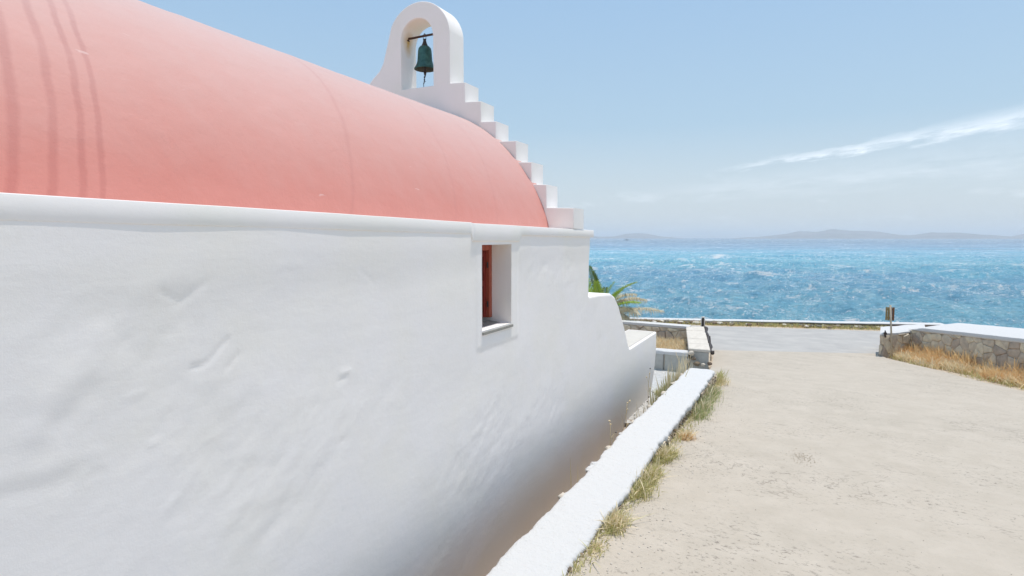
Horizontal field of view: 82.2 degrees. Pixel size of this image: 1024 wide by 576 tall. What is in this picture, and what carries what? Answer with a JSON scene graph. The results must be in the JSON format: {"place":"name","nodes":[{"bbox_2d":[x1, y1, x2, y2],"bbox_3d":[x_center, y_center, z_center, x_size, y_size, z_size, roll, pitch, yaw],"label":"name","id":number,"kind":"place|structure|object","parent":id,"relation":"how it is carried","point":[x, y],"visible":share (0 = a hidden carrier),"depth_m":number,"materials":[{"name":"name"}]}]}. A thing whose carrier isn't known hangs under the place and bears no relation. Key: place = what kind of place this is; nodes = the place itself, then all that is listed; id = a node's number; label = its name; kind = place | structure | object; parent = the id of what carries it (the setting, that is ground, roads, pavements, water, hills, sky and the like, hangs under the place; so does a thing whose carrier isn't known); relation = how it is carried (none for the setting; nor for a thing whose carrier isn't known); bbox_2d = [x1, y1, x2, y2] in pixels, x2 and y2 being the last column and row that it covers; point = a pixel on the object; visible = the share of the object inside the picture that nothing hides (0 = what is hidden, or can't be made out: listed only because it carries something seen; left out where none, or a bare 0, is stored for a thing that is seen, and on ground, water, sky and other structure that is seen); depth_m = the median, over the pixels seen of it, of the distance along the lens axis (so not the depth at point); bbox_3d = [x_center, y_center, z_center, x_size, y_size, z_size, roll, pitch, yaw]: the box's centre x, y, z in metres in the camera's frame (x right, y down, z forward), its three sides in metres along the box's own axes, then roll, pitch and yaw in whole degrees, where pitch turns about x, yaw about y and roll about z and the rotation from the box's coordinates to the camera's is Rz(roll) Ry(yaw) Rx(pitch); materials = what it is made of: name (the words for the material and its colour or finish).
{"place":"outdoors","nodes":[
{"label":"outdoors","id":0,"kind":"place"},
{"bbox_2d":[0,0,655,575],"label":"chapel","id":1,"kind":"structure","parent":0,"point":[264,310],"depth_m":3.04,"materials":[{"name":"white paint"}]},
{"bbox_2d":[414,33,432,85],"bbox_3d":[-1.067,-2.772,7.187,0.267,0.676,0.267,2,5,27],"label":"bell","id":2,"kind":"object","parent":1,"relation":"hanging from","point":[424,64],"visible":0.92,"depth_m":7.12,"materials":[{"name":"green metal"}]},
{"bbox_2d":[482,245,491,317],"bbox_3d":[-0.321,-0.045,4.949,0.068,0.641,0.513,2,5,27],"label":"window","id":3,"kind":"structure","parent":1,"relation":"in","point":[486,249],"depth_m":5.13,"materials":[{"name":"orange paint"}]},
{"bbox_2d":[139,0,1023,237],"label":"sky","id":4,"kind":"structure","parent":0,"point":[665,118],"materials":[{"name":"blue"}]},
{"bbox_2d":[590,233,673,237],"bbox_3d":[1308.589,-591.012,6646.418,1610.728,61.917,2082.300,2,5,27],"label":"hills","id":5,"kind":"structure","parent":0,"point":[637,235],"depth_m":6029.75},
{"bbox_2d":[625,369,680,422],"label":"gravel yard","id":6,"kind":"structure","parent":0,"point":[658,374],"depth_m":10.98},
{"bbox_2d":[649,373,678,405],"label":"channel weeds","id":7,"kind":"object","parent":6,"relation":"on","point":[663,389],"visible":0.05,"depth_m":8.54,"materials":[{"name":"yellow plant"}]},
{"bbox_2d":[691,326,879,353],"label":"coast road","id":8,"kind":"structure","parent":0,"point":[782,339],"depth_m":16.83,"materials":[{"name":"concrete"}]},
{"bbox_2d":[567,350,1023,575],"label":"road","id":9,"kind":"structure","parent":0,"point":[899,488],"depth_m":5.39,"materials":[{"name":"beige concrete"}]},
{"bbox_2d":[586,540,608,555],"bbox_3d":[0.595,1.766,4.022,0.193,0.074,0.278,2,5,27],"label":"grass tuft","id":10,"kind":"object","parent":9,"relation":"on","point":[594,547],"visible":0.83,"depth_m":4.02,"materials":[{"name":"plant"}]},
{"bbox_2d":[595,500,649,536],"bbox_3d":[0.810,1.710,4.394,0.603,0.160,0.382,-5,7,-44],"label":"grass tuft","id":11,"kind":"object","parent":9,"relation":"on","point":[620,521],"visible":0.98,"depth_m":4.32,"materials":[{"name":"plant"}]},
{"bbox_2d":[563,374,716,574],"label":"kerb rubble","id":12,"kind":"object","parent":9,"relation":"on","point":[619,508],"visible":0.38,"depth_m":6.13,"materials":[{"name":"grey stone"}]},
{"bbox_2d":[562,381,724,575],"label":"kerb grass","id":13,"kind":"structure","parent":9,"relation":"on","point":[595,538],"depth_m":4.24,"materials":[{"name":"green plant"}]},
{"bbox_2d":[625,457,671,503],"bbox_3d":[1.181,1.674,5.170,0.574,0.195,1.022,2,5,27],"label":"grass tuft","id":14,"kind":"object","parent":9,"relation":"on","point":[651,479],"visible":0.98,"depth_m":5.12,"materials":[{"name":"plant"}]},
{"bbox_2d":[648,442,683,465],"bbox_3d":[1.542,1.637,5.880,0.475,0.195,0.812,2,5,27],"label":"grass tuft","id":15,"kind":"object","parent":9,"relation":"on","point":[666,454],"visible":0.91,"depth_m":5.87,"materials":[{"name":"plant"}]},
{"bbox_2d":[579,387,779,573],"bbox_3d":[2.113,1.735,6.104,0.985,0.337,7.504,2,5,27],"label":"road grit","id":16,"kind":"object","parent":9,"relation":"on","point":[658,500],"visible":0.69,"depth_m":4.72,"materials":[{"name":"gravel"}]},
{"bbox_2d":[678,425,700,441],"bbox_3d":[1.983,1.626,6.599,0.386,0.152,0.420,3,6,35],"label":"grass tuft","id":17,"kind":"object","parent":9,"relation":"on","point":[686,436],"visible":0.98,"depth_m":6.55,"materials":[{"name":"plant"}]},
{"bbox_2d":[689,381,729,422],"bbox_3d":[2.730,1.536,8.232,0.642,0.326,2.270,2,5,27],"label":"grass tuft","id":18,"kind":"object","parent":9,"relation":"on","point":[706,402],"visible":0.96,"depth_m":7.96,"materials":[{"name":"plant"}]},
{"bbox_2d":[715,367,730,384],"bbox_3d":[3.520,1.485,9.845,0.493,0.290,1.019,0,5,-2],"label":"grass tuft","id":19,"kind":"object","parent":9,"relation":"on","point":[720,377],"visible":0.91,"depth_m":9.77,"materials":[{"name":"plant"}]},
{"bbox_2d":[780,448,820,466],"bbox_3d":[2.999,1.735,6.056,0.403,0.039,0.625,5,7,48],"label":"broken patch","id":20,"kind":"object","parent":9,"relation":"on","point":[805,457],"visible":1,"depth_m":6.02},
{"bbox_2d":[647,397,1011,574],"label":"road pebbles","id":21,"kind":"object","parent":9,"relation":"on","point":[854,456],"visible":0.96,"depth_m":4.96,"materials":[{"name":"beige stone"}]},
{"bbox_2d":[588,238,1023,328],"bbox_3d":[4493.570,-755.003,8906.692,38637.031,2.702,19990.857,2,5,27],"label":"sea","id":22,"kind":"structure","parent":0,"point":[966,281],"depth_m":85.94,"materials":[{"name":"liquid"}]},
{"bbox_2d":[686,324,1023,390],"bbox_3d":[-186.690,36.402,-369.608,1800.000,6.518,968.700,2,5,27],"label":"ground","id":23,"kind":"structure","parent":0,"point":[969,377],"depth_m":13.03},
{"bbox_2d":[486,368,715,575],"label":"kerb wall","id":24,"kind":"structure","parent":23,"relation":"on","point":[550,543],"depth_m":4.86,"materials":[{"name":"white paint"}]},
{"bbox_2d":[588,265,663,319],"bbox_3d":[2.590,0.570,16.684,3.486,2.430,1.837,4,6,38],"label":"palm tree","id":25,"kind":"object","parent":23,"relation":"on","point":[597,287],"visible":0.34,"depth_m":16.15,"materials":[{"name":"green plant"}]},
{"bbox_2d":[622,320,711,371],"bbox_3d":[1.752,1.453,14.799,7.046,0.984,3.304,3,6,31],"label":"stone planter","id":26,"kind":"object","parent":23,"relation":"on","point":[697,345],"visible":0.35,"depth_m":12.43,"materials":[{"name":"stone"}]},
{"bbox_2d":[656,336,687,349],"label":"planter grass","id":27,"kind":"structure","parent":26,"relation":"in","point":[674,342],"depth_m":13.95,"materials":[{"name":"plant"}]},
{"bbox_2d":[704,326,713,354],"bbox_3d":[4.435,1.142,13.264,0.121,0.137,3.197,1,5,16],"label":"drain pipe","id":28,"kind":"object","parent":26,"relation":"on","point":[708,339],"visible":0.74,"depth_m":12.89,"materials":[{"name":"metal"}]},
{"bbox_2d":[701,317,704,326],"bbox_3d":[4.852,1.230,14.934,0.088,1.005,0.090,2,5,27],"label":"gate post","id":29,"kind":"object","parent":23,"relation":"on","point":[702,322],"visible":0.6,"depth_m":14.87,"materials":[{"name":"metal"}]},
{"bbox_2d":[633,318,885,330],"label":"shore weeds","id":30,"kind":"object","parent":23,"relation":"on","point":[789,325],"visible":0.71,"depth_m":20.34,"materials":[{"name":"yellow plant"}]},
{"bbox_2d":[629,317,943,327],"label":"shore wall","id":31,"kind":"structure","parent":23,"relation":"on","point":[787,322],"depth_m":20.59,"materials":[{"name":"white paint"}]},
{"bbox_2d":[885,305,894,358],"bbox_3d":[8.980,1.067,13.958,0.199,1.336,0.085,2,5,27],"label":"wooden sign","id":32,"kind":"object","parent":23,"relation":"on","point":[891,312],"visible":0.98,"depth_m":13.92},
{"bbox_2d":[879,323,924,357],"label":"wall","id":33,"kind":"structure","parent":23,"relation":"on","point":[901,336],"depth_m":14.18,"materials":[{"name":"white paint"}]},
{"bbox_2d":[868,343,1023,388],"bbox_3d":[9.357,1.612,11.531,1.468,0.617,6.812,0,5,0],"label":"dry bank grass","id":34,"kind":"structure","parent":23,"relation":"on","point":[962,367],"depth_m":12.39,"materials":[{"name":"plant"}]},
{"bbox_2d":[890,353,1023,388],"bbox_3d":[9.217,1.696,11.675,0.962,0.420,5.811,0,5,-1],"label":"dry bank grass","id":35,"kind":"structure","parent":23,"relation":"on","point":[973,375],"depth_m":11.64,"materials":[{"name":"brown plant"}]},
{"bbox_2d":[910,323,1023,374],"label":"stone wall","id":36,"kind":"structure","parent":23,"relation":"on","point":[998,345],"depth_m":12.41,"materials":[{"name":"stone"},{"name":"mortar"},{"name":"white paint"}]},
{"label":"soil strip","id":37,"kind":"structure","parent":23,"relation":"on","visible":0},
{"bbox_2d":[608,420,616,445],"bbox_3d":[1.076,1.841,6.356,0.121,0.850,0.053,0,5,-2],"label":"dry stalk","id":38,"kind":"object","parent":37,"relation":"on","point":[610,432],"visible":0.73,"depth_m":6.34,"materials":[{"name":"beige plant"}]},
{"bbox_2d":[570,353,692,487],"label":"channel weeds","id":39,"kind":"object","parent":37,"relation":"on","point":[669,379],"visible":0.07,"depth_m":9.06,"materials":[{"name":"green plant"}]},
{"bbox_2d":[731,229,1023,238],"bbox_3d":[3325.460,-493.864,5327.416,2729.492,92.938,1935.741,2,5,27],"label":"hills","id":40,"kind":"structure","parent":0,"point":[836,234],"depth_m":4872.79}
]}

